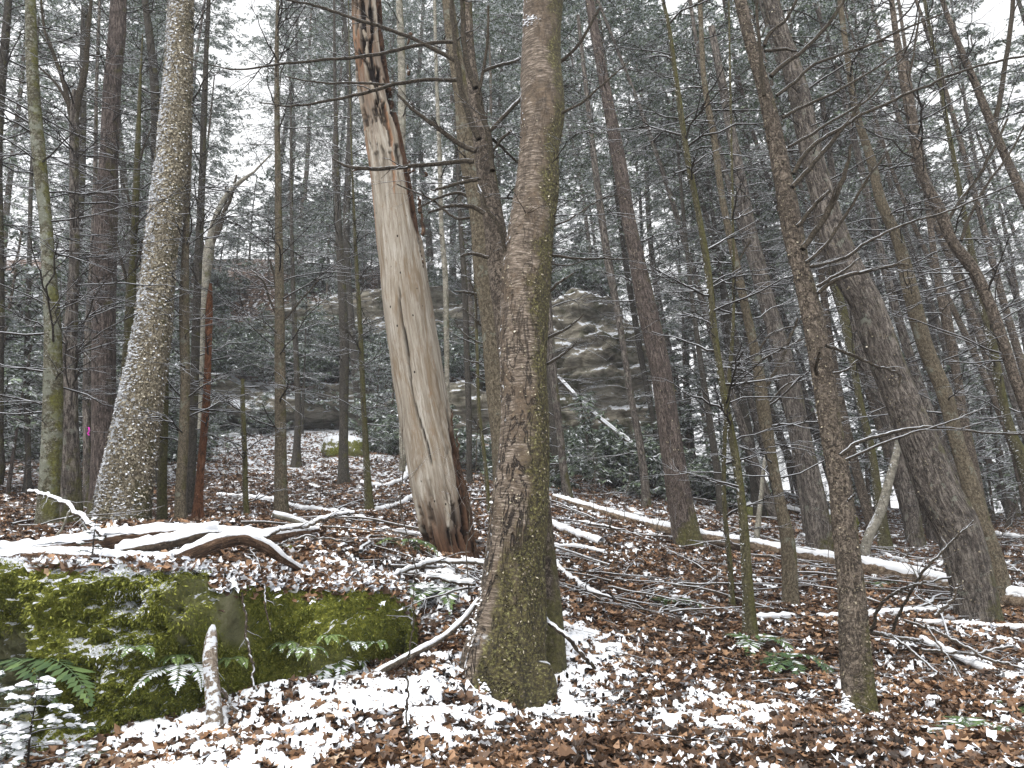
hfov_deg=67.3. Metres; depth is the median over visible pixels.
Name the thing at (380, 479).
bare sapling
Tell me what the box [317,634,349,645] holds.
fern
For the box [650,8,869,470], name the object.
hemlock tree
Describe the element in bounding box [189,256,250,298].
evergreen shrub
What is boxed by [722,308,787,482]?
hemlock tree
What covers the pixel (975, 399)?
hemlock tree
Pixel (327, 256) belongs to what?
young hemlock
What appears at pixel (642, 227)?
hemlock tree
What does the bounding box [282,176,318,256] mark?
young hemlock
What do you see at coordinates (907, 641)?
fallen stick
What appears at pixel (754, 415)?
hemlock tree
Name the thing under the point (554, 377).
hemlock tree
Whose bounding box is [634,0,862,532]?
hemlock tree
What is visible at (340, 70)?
hemlock tree
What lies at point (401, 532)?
fallen branch
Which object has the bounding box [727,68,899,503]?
hemlock tree
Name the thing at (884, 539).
hemlock tree
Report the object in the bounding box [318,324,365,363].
evergreen shrub
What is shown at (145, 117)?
hemlock tree
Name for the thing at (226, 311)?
evergreen shrub
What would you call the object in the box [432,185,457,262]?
young hemlock
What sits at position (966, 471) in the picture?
hemlock tree
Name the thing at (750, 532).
fallen stick
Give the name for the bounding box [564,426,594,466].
evergreen shrub
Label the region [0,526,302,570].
split log
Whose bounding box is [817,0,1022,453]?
hemlock tree
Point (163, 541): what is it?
split log
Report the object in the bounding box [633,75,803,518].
hemlock tree
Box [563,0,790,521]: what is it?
hemlock tree
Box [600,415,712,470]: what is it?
evergreen shrub
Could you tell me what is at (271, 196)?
young hemlock
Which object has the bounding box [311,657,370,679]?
fern
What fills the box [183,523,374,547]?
fallen stick
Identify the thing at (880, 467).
young hemlock
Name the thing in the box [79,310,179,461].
young hemlock
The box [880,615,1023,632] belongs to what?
fallen log
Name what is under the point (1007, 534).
fallen branch
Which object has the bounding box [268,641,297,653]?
fern
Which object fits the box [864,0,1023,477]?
hemlock tree
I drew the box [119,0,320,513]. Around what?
hemlock tree
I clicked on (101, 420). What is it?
pine tree
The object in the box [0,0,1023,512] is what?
sky
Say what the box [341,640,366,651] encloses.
fern
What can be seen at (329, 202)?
young hemlock
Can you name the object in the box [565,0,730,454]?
hemlock tree
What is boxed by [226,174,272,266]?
young hemlock
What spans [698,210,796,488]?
hemlock tree
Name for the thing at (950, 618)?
fallen stick
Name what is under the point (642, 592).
fallen stick
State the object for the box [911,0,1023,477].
hemlock tree
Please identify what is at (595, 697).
fallen stick
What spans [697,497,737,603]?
bare sapling
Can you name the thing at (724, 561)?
fallen stick
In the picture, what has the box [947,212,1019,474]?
hemlock tree
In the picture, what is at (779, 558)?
fallen stick
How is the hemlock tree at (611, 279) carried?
on the ground
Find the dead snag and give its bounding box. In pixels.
[352,0,479,558]
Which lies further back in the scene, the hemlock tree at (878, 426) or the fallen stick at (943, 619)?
the hemlock tree at (878, 426)
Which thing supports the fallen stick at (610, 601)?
on the ground
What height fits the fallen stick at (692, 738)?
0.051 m
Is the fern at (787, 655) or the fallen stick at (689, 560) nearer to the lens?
the fern at (787, 655)
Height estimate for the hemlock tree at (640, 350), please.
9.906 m
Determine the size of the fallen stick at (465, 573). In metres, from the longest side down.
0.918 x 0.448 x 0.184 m
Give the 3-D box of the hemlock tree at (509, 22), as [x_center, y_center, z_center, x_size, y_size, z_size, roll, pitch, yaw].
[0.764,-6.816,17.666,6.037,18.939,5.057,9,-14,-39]
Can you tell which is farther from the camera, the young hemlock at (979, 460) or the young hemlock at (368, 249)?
the young hemlock at (368, 249)
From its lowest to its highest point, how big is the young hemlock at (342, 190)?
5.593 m
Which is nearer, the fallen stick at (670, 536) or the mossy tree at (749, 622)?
the mossy tree at (749, 622)
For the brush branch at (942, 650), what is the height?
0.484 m
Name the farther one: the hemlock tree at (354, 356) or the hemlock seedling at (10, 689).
the hemlock tree at (354, 356)
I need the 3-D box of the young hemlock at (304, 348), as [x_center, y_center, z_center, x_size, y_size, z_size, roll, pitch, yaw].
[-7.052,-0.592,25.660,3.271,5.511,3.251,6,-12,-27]
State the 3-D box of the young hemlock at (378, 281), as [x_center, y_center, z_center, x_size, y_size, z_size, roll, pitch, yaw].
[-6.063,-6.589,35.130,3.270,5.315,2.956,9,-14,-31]
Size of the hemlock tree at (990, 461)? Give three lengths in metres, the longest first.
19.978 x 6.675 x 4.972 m
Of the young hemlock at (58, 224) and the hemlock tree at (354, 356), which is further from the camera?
the young hemlock at (58, 224)
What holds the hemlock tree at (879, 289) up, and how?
on the ground
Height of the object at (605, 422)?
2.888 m
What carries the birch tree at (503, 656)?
on the ground
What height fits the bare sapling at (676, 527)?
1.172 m
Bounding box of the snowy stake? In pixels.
[202,624,223,725]
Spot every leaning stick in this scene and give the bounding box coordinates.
[365,597,477,677]
[547,617,596,668]
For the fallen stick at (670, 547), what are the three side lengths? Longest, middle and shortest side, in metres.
2.103 x 0.379 x 0.178 m
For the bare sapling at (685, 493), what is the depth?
10.59 m
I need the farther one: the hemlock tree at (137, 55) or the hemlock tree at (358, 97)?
the hemlock tree at (358, 97)
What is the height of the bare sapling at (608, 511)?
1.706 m
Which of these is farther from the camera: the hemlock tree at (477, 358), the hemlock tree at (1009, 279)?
the hemlock tree at (1009, 279)
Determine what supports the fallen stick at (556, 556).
on the ground
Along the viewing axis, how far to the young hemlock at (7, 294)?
20.37 m
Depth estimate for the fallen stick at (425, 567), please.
5.97 m
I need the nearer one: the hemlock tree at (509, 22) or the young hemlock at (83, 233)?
the hemlock tree at (509, 22)
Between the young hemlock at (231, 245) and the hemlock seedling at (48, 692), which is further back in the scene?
the young hemlock at (231, 245)
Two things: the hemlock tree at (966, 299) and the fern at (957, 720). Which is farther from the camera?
the hemlock tree at (966, 299)
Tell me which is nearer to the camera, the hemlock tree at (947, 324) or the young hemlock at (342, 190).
the hemlock tree at (947, 324)
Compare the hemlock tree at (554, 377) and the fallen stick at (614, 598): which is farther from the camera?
the hemlock tree at (554, 377)
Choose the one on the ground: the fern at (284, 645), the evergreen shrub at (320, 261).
the evergreen shrub at (320, 261)
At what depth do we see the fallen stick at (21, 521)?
9.12 m
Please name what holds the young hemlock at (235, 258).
on the ground
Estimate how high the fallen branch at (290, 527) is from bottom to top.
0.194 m
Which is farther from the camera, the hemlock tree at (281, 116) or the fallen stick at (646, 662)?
the hemlock tree at (281, 116)
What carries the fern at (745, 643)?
on the ground
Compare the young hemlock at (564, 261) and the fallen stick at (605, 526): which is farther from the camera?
the young hemlock at (564, 261)
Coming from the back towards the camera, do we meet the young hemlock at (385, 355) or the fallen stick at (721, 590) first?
the young hemlock at (385, 355)
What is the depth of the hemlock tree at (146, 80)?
25.73 m
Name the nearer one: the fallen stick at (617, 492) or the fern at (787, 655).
the fern at (787, 655)
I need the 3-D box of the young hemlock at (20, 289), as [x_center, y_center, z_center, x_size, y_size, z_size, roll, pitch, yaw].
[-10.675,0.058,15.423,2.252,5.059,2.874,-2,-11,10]
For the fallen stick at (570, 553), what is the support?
on the ground
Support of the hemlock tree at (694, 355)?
on the ground
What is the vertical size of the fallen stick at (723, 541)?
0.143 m
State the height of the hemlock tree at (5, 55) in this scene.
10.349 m
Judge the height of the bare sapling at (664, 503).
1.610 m
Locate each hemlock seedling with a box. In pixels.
[0,670,43,760]
[0,673,110,767]
[76,517,104,559]
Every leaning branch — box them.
[27,489,106,538]
[52,509,87,543]
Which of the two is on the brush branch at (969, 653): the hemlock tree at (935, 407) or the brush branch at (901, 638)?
the brush branch at (901, 638)
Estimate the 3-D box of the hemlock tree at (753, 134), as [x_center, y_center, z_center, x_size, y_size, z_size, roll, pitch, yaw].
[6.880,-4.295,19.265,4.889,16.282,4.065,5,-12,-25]
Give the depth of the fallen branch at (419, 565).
5.91 m
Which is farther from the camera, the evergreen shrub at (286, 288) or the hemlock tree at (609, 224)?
the hemlock tree at (609, 224)
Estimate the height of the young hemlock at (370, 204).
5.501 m
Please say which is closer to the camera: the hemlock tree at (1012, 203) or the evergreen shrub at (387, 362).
the hemlock tree at (1012, 203)
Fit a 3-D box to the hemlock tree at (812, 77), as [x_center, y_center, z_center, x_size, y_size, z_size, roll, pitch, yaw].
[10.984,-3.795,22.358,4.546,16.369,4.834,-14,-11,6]
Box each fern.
[0,657,95,706]
[103,644,155,660]
[126,662,224,697]
[158,654,194,667]
[218,656,248,668]
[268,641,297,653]
[287,646,328,660]
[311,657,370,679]
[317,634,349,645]
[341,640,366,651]
[359,640,387,650]
[377,537,438,555]
[405,581,470,613]
[649,597,702,610]
[726,632,794,658]
[753,651,833,678]
[866,581,900,589]
[928,716,1014,738]
[987,699,1023,712]
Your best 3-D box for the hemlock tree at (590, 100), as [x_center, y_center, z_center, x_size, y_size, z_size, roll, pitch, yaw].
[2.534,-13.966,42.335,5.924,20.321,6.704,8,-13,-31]
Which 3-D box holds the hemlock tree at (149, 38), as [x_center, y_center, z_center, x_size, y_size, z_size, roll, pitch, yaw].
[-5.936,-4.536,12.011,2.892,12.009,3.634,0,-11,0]
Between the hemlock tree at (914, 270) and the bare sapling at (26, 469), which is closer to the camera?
the bare sapling at (26, 469)
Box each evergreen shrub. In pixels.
[4,410,41,458]
[10,391,82,458]
[168,408,217,460]
[168,430,220,461]
[170,403,233,430]
[172,395,232,439]
[173,289,229,323]
[176,417,225,446]
[178,309,219,330]
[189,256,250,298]
[189,319,252,382]
[210,278,241,314]
[212,309,239,363]
[212,316,260,362]
[218,390,293,435]
[219,423,240,429]
[220,322,266,353]
[222,338,268,376]
[228,303,291,359]
[245,340,292,380]
[265,324,337,386]
[284,275,315,295]
[285,307,336,359]
[290,262,330,292]
[306,336,351,385]
[309,256,371,291]
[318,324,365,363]
[326,319,388,381]
[336,320,380,351]
[348,404,398,452]
[358,339,391,385]
[369,403,398,454]
[380,319,443,350]
[397,404,490,469]
[427,265,473,294]
[429,268,473,293]
[434,312,451,360]
[439,314,462,358]
[439,327,484,376]
[441,339,460,377]
[453,331,482,357]
[459,422,491,465]
[473,361,484,382]
[477,427,616,490]
[551,247,589,299]
[562,238,625,296]
[562,409,598,454]
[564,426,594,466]
[566,391,636,460]
[567,393,664,489]
[588,429,660,486]
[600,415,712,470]
[614,421,713,499]
[662,458,721,499]
[690,434,782,508]
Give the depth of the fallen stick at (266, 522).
6.46 m
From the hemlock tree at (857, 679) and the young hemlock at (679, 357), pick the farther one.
the young hemlock at (679, 357)
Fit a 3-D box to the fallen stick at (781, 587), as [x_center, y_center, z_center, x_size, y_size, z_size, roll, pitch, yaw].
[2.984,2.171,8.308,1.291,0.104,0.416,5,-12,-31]
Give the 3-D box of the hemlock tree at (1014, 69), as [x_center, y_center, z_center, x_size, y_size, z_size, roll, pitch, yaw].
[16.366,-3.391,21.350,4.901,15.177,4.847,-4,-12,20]
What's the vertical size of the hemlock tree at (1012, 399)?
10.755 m
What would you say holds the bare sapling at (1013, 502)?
on the ground
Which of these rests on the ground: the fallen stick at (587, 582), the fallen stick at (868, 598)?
the fallen stick at (868, 598)
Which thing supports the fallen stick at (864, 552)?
on the ground
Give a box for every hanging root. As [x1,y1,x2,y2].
[239,592,260,689]
[244,546,272,630]
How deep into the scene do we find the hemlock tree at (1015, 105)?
17.31 m
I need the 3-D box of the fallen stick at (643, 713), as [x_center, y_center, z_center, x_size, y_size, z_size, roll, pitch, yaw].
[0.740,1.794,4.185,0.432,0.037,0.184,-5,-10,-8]
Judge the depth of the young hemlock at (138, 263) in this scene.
33.15 m
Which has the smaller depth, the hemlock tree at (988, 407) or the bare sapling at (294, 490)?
the bare sapling at (294, 490)
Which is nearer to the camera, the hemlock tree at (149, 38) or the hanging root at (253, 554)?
the hanging root at (253, 554)
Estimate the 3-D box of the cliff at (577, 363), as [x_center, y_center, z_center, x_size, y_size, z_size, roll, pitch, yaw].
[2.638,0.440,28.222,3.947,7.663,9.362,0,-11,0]
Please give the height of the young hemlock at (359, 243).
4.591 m
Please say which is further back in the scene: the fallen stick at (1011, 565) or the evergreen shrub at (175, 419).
the evergreen shrub at (175, 419)
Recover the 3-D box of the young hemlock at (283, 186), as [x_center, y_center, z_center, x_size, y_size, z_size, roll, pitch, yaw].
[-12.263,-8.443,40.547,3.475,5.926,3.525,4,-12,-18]
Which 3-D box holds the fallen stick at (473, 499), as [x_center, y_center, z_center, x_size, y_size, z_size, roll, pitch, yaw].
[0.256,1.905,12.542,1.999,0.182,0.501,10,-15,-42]
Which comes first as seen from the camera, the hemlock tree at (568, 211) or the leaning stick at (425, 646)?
the leaning stick at (425, 646)
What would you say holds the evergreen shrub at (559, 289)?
on the cliff at (577, 363)
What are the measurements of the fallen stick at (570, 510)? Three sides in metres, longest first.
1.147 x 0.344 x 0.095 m
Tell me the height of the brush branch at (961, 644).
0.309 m
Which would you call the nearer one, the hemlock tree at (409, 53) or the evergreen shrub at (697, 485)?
the evergreen shrub at (697, 485)
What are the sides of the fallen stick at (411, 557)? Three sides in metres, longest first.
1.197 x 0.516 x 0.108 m
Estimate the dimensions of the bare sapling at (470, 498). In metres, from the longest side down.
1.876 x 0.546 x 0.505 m
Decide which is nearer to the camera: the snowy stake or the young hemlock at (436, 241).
the snowy stake
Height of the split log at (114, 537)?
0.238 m
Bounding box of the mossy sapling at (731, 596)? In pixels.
[671,1,806,606]
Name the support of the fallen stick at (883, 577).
on the ground
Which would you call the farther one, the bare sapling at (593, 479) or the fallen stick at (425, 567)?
the bare sapling at (593, 479)
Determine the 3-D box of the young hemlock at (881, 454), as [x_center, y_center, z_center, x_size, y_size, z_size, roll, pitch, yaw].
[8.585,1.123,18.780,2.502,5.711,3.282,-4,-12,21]
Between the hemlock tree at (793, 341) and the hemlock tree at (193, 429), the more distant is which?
the hemlock tree at (793, 341)
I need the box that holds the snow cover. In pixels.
[1,478,1023,767]
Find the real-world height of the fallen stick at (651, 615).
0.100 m
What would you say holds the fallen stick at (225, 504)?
on the ground
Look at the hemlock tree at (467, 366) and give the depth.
16.55 m
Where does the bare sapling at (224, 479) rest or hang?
on the ground
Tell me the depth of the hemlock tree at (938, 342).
34.14 m
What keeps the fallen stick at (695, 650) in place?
on the ground
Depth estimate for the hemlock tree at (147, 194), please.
31.25 m
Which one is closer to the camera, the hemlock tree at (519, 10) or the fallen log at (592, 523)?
the fallen log at (592, 523)
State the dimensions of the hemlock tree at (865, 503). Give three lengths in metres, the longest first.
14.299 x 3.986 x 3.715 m
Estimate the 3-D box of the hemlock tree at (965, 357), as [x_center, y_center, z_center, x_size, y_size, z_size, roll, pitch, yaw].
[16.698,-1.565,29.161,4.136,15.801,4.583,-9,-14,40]
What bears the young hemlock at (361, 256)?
on the ground
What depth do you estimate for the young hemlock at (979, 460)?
20.04 m
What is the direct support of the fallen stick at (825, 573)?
on the ground
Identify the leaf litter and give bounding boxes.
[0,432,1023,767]
[23,550,421,622]
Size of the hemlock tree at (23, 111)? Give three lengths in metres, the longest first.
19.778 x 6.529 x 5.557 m
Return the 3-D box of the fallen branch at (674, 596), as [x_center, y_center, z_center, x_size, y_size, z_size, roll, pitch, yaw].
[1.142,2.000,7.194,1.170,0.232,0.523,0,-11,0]
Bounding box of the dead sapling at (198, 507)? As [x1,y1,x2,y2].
[172,283,247,517]
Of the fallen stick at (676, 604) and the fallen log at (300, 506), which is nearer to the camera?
the fallen stick at (676, 604)
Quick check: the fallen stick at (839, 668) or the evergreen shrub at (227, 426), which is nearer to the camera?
the fallen stick at (839, 668)
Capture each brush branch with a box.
[869,568,951,631]
[870,630,926,643]
[890,514,975,631]
[892,636,950,680]
[903,619,1023,669]
[920,645,1013,655]
[924,624,970,677]
[934,584,963,616]
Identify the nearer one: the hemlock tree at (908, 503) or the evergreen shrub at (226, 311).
the hemlock tree at (908, 503)
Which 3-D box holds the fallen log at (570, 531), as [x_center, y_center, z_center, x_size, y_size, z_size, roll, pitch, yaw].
[0.844,2.004,10.387,0.171,0.381,1.219,6,-13,-28]
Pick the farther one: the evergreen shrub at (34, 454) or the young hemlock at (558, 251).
the young hemlock at (558, 251)
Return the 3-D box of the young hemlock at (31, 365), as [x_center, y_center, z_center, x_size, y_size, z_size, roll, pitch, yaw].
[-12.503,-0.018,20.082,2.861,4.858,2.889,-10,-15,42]
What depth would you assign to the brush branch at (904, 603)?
5.46 m
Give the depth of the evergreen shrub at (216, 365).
26.69 m
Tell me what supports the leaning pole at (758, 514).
on the ground
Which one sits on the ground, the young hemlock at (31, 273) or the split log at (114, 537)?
the young hemlock at (31, 273)
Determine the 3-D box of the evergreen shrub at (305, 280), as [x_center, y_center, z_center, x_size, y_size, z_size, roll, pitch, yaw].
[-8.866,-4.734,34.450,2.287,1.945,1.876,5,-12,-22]
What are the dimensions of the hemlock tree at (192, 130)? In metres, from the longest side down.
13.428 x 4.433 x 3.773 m
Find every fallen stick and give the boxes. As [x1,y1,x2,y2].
[0,506,85,508]
[11,518,34,524]
[18,505,164,525]
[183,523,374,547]
[205,501,240,510]
[227,490,348,498]
[240,520,408,538]
[300,515,418,529]
[337,491,363,509]
[351,553,484,568]
[358,534,408,552]
[374,545,480,578]
[388,564,481,573]
[404,532,610,581]
[405,586,479,614]
[409,697,469,727]
[416,551,480,582]
[426,564,480,600]
[472,497,571,504]
[476,540,570,558]
[540,696,611,716]
[550,500,595,519]
[550,504,587,516]
[550,686,629,704]
[552,504,627,530]
[555,545,609,566]
[555,550,593,558]
[556,553,602,564]
[557,495,663,519]
[558,491,631,496]
[559,572,643,608]
[559,583,695,624]
[560,522,621,531]
[564,557,689,581]
[575,578,596,588]
[579,586,711,614]
[582,601,693,618]
[589,642,659,662]
[589,686,646,694]
[598,574,666,580]
[600,491,634,495]
[608,581,741,612]
[609,705,685,721]
[614,578,773,610]
[620,530,740,570]
[622,657,677,669]
[630,728,742,747]
[633,533,733,551]
[640,627,697,637]
[646,604,697,616]
[653,489,737,505]
[661,600,715,611]
[663,586,765,592]
[667,551,710,572]
[668,644,739,661]
[669,598,784,612]
[671,719,749,731]
[672,574,809,588]
[679,539,739,550]
[696,513,779,541]
[700,561,778,569]
[733,515,801,522]
[733,685,833,702]
[736,552,833,571]
[736,576,925,587]
[750,639,828,643]
[751,671,821,681]
[752,555,925,562]
[753,574,817,581]
[754,577,822,590]
[796,544,920,566]
[798,565,896,584]
[798,571,948,587]
[798,582,892,607]
[800,563,830,566]
[815,664,903,676]
[860,540,924,557]
[865,587,943,600]
[867,575,903,579]
[871,584,950,596]
[871,632,934,646]
[873,543,937,550]
[886,588,949,592]
[898,586,955,634]
[901,672,956,674]
[904,558,1022,571]
[912,593,950,612]
[920,612,990,624]
[999,536,1023,545]
[1006,562,1023,573]
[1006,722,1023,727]
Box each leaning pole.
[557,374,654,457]
[753,455,766,537]
[860,440,900,555]
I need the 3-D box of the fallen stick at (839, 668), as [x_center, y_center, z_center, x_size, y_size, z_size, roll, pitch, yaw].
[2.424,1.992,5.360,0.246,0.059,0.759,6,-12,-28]
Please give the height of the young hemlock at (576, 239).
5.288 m
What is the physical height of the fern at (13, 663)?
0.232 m
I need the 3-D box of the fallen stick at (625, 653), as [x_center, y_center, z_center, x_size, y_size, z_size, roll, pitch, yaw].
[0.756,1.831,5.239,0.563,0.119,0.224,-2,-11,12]
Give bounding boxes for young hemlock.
[4,215,66,456]
[4,258,88,442]
[4,270,32,458]
[4,270,41,433]
[4,278,81,434]
[4,291,40,432]
[4,293,79,458]
[4,305,119,471]
[4,315,23,391]
[4,318,81,493]
[5,270,35,433]
[8,248,124,407]
[9,331,81,448]
[16,249,172,414]
[17,254,125,403]
[51,181,85,257]
[53,175,92,250]
[58,215,90,267]
[78,320,177,469]
[79,278,238,458]
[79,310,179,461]
[80,266,179,408]
[118,221,178,309]
[168,359,217,455]
[169,310,220,427]
[169,331,190,424]
[174,225,221,312]
[189,217,244,302]
[200,378,296,513]
[217,225,248,282]
[219,197,258,258]
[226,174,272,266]
[241,200,288,284]
[242,175,299,257]
[244,168,310,260]
[254,286,357,433]
[255,215,309,290]
[260,183,326,273]
[263,183,300,247]
[271,194,324,261]
[272,200,313,261]
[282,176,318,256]
[294,183,333,254]
[294,183,333,259]
[295,181,370,294]
[295,190,357,294]
[305,178,373,272]
[309,191,352,261]
[322,231,370,296]
[341,183,377,276]
[348,349,385,423]
[349,333,395,439]
[350,203,379,289]
[350,219,378,281]
[351,208,379,288]
[351,330,395,419]
[414,201,441,268]
[416,185,448,259]
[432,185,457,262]
[433,189,471,276]
[554,213,565,269]
[556,220,593,270]
[563,242,609,296]
[633,288,755,462]
[646,364,722,469]
[687,338,762,462]
[722,404,756,471]
[809,333,904,505]
[813,392,887,495]
[815,413,873,508]
[850,352,942,508]
[851,418,893,501]
[921,353,1007,494]
[942,346,1023,528]
[948,386,1017,522]
[971,360,1022,511]
[985,410,1023,513]
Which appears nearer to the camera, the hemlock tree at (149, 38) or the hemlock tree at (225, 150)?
the hemlock tree at (149, 38)
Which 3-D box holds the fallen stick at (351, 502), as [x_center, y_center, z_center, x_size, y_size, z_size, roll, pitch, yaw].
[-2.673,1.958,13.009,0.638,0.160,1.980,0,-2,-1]
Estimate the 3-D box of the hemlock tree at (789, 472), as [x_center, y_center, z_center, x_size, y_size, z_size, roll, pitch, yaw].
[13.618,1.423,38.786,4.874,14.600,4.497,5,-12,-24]
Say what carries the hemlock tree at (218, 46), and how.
on the ground
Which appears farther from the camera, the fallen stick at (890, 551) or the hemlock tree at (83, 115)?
the hemlock tree at (83, 115)
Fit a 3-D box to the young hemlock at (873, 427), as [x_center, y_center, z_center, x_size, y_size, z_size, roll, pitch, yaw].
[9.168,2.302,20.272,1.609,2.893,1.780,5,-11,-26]
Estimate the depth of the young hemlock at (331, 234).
37.57 m
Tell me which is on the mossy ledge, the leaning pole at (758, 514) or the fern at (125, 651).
the fern at (125, 651)
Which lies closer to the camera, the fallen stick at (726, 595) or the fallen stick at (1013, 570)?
the fallen stick at (726, 595)
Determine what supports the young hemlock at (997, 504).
on the ground
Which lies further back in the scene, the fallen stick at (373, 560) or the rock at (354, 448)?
the rock at (354, 448)
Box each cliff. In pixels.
[169,372,489,434]
[215,286,584,374]
[552,287,655,442]
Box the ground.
[0,258,1023,767]
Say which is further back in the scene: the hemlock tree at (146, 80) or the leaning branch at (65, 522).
the hemlock tree at (146, 80)
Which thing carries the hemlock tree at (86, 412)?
on the ground
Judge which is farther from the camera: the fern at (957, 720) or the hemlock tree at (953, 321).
the hemlock tree at (953, 321)
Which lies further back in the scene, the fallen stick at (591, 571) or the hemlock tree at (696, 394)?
the hemlock tree at (696, 394)
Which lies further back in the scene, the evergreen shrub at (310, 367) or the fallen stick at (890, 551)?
the evergreen shrub at (310, 367)
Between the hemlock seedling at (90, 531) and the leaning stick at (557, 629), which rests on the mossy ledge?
the hemlock seedling at (90, 531)
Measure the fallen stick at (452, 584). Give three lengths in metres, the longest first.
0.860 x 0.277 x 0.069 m
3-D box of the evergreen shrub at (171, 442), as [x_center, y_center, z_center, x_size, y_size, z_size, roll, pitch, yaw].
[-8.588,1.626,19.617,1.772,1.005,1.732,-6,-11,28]
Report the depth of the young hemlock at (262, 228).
35.62 m
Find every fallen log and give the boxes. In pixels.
[216,492,369,519]
[552,494,1023,612]
[552,516,619,532]
[552,519,605,544]
[554,542,605,552]
[739,604,953,620]
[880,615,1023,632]
[919,635,1023,681]
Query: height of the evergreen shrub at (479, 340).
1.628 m
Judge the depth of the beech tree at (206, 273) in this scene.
14.67 m
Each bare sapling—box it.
[9,408,40,519]
[196,433,238,522]
[233,468,252,515]
[282,470,309,513]
[298,437,315,482]
[304,425,330,494]
[312,413,335,489]
[344,405,441,580]
[387,570,416,748]
[430,424,479,572]
[435,374,488,595]
[465,417,500,509]
[576,436,604,515]
[579,509,600,569]
[581,404,600,486]
[591,430,629,571]
[615,441,647,526]
[644,434,692,558]
[655,482,691,574]
[673,455,701,527]
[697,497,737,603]
[786,469,801,535]
[810,478,832,588]
[873,466,923,602]
[992,481,1023,543]
[1004,481,1019,530]
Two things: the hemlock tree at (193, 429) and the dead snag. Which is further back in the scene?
the hemlock tree at (193, 429)
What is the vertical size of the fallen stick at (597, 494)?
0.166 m
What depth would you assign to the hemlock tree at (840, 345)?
30.29 m
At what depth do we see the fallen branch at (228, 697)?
3.65 m
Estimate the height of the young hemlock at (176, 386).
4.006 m
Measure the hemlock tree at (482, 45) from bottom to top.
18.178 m
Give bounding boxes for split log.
[0,522,319,548]
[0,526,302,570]
[115,521,218,551]
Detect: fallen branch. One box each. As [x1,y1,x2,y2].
[221,688,243,720]
[249,534,353,551]
[260,510,354,538]
[271,511,329,533]
[341,494,411,510]
[360,465,408,487]
[376,526,421,536]
[394,552,483,576]
[407,570,475,585]
[556,560,612,601]
[592,588,680,601]
[745,492,800,513]
[879,551,942,570]
[995,531,1023,539]
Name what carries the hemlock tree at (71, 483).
on the ground
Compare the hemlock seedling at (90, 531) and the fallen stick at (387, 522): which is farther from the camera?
the fallen stick at (387, 522)
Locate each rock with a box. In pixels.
[321,435,362,456]
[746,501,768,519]
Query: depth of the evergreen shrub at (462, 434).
17.84 m
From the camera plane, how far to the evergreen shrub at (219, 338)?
29.05 m
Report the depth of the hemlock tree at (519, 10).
33.86 m
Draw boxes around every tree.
[0,0,92,270]
[0,0,92,303]
[0,0,167,389]
[0,0,193,484]
[0,0,216,524]
[0,0,227,522]
[2,0,125,494]
[3,0,194,507]
[10,0,231,316]
[33,0,209,333]
[34,0,215,519]
[46,0,231,294]
[58,0,228,480]
[78,0,311,519]
[83,115,201,519]
[86,4,228,376]
[89,0,194,520]
[89,62,209,305]
[105,0,200,220]
[114,0,379,512]
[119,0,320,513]
[130,34,199,240]
[143,0,253,309]
[175,56,248,347]
[184,0,600,684]
[191,154,271,428]
[207,0,345,271]
[220,0,346,271]
[222,60,365,467]
[226,0,453,436]
[252,0,434,484]
[258,0,356,271]
[284,0,367,276]
[286,0,398,509]
[288,0,366,198]
[321,1,448,324]
[328,0,430,214]
[333,0,507,470]
[350,0,480,281]
[353,0,445,267]
[359,0,589,484]
[361,0,450,252]
[382,10,500,483]
[391,0,519,391]
[396,0,515,288]
[417,0,562,390]
[423,0,513,278]
[426,0,570,315]
[426,0,688,483]
[428,139,518,513]
[429,0,458,399]
[430,48,519,297]
[434,0,698,711]
[483,0,573,200]
[494,2,595,260]
[498,0,598,280]
[505,0,602,260]
[508,0,727,548]
[514,0,733,419]
[515,20,677,393]
[518,0,725,508]
[547,241,618,497]
[552,85,647,309]
[555,1,660,316]
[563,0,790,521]
[563,377,617,472]
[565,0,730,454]
[568,0,932,607]
[574,115,684,468]
[576,160,673,322]
[579,0,860,635]
[595,66,702,449]
[601,0,813,500]
[604,5,820,516]
[619,0,769,513]
[620,15,748,448]
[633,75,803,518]
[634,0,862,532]
[635,2,927,550]
[635,147,722,468]
[636,0,872,458]
[643,172,739,470]
[644,83,782,489]
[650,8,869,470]
[669,332,705,446]
[670,335,739,462]
[671,165,790,451]
[676,0,885,526]
[686,0,936,541]
[687,114,809,479]
[693,103,842,479]
[693,308,786,484]
[698,0,1004,622]
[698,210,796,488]
[706,0,993,542]
[711,0,937,510]
[713,263,829,498]
[717,114,878,475]
[719,108,864,477]
[721,0,913,516]
[721,113,831,461]
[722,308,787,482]
[725,1,1019,516]
[727,40,934,551]
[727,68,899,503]
[727,317,792,491]
[728,149,839,435]
[728,312,818,492]
[733,0,1023,712]
[739,0,1019,485]
[746,210,827,497]
[748,250,843,486]
[755,68,947,548]
[763,0,1023,419]
[763,0,1023,606]
[763,206,891,501]
[767,184,883,485]
[788,2,947,491]
[788,109,923,526]
[797,1,1005,478]
[809,0,1018,503]
[811,0,1023,515]
[815,110,920,510]
[816,88,978,405]
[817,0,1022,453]
[817,0,1023,524]
[820,0,1023,515]
[825,39,999,456]
[828,0,1023,490]
[833,242,901,507]
[835,137,991,484]
[848,103,1016,487]
[857,215,976,498]
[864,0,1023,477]
[879,47,1023,508]
[880,221,998,511]
[884,155,1010,512]
[885,92,1020,513]
[891,170,1011,488]
[897,0,1023,209]
[897,285,1001,499]
[903,22,1023,497]
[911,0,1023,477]
[919,38,1023,463]
[933,0,1023,275]
[937,23,1023,342]
[944,308,1020,509]
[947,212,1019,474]
[986,282,1022,487]
[1001,36,1023,311]
[1002,271,1023,340]
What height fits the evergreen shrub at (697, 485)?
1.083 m
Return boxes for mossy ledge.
[0,555,419,751]
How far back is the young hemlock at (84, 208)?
38.81 m

